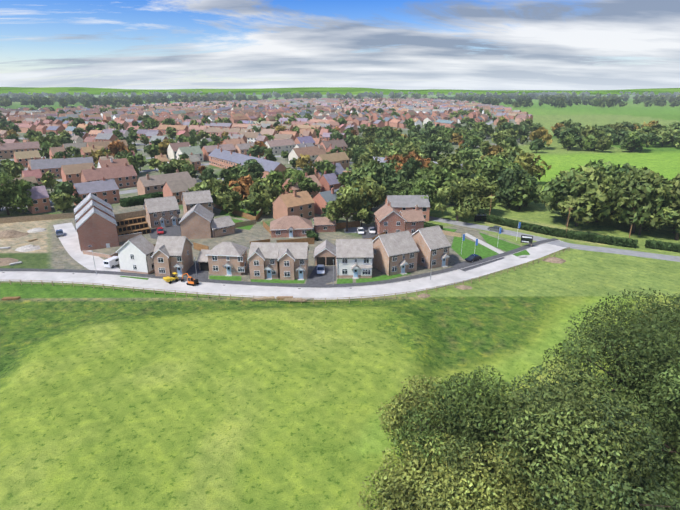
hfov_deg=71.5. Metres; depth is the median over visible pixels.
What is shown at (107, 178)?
town houses
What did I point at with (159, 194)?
hedges
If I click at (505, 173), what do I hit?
tree leaves
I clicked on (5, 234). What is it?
spoil heaps and drains
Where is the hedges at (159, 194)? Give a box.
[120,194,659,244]
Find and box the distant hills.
[0,87,679,94]
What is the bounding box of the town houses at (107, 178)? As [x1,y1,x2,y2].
[0,97,532,220]
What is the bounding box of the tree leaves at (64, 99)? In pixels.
[0,90,679,107]
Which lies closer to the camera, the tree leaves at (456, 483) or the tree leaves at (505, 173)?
the tree leaves at (456, 483)
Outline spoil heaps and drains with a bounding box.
[0,227,565,297]
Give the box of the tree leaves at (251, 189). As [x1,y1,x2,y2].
[0,95,535,224]
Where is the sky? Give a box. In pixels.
[0,0,679,89]
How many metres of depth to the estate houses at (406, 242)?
112.03 m
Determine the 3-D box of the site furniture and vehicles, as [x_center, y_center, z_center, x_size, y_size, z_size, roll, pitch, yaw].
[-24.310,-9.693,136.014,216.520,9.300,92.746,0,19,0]
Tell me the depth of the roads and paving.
108.07 m
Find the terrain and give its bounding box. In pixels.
[0,90,679,509]
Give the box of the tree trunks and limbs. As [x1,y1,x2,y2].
[6,129,679,509]
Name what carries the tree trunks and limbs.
on the terrain
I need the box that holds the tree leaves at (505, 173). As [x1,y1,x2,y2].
[0,119,679,233]
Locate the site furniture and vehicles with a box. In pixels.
[0,195,635,303]
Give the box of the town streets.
[0,100,510,232]
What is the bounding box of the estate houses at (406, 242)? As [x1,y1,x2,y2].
[73,190,451,279]
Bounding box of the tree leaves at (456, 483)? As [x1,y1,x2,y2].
[357,288,679,509]
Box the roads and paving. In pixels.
[0,209,679,299]
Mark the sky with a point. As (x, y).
(114, 44)

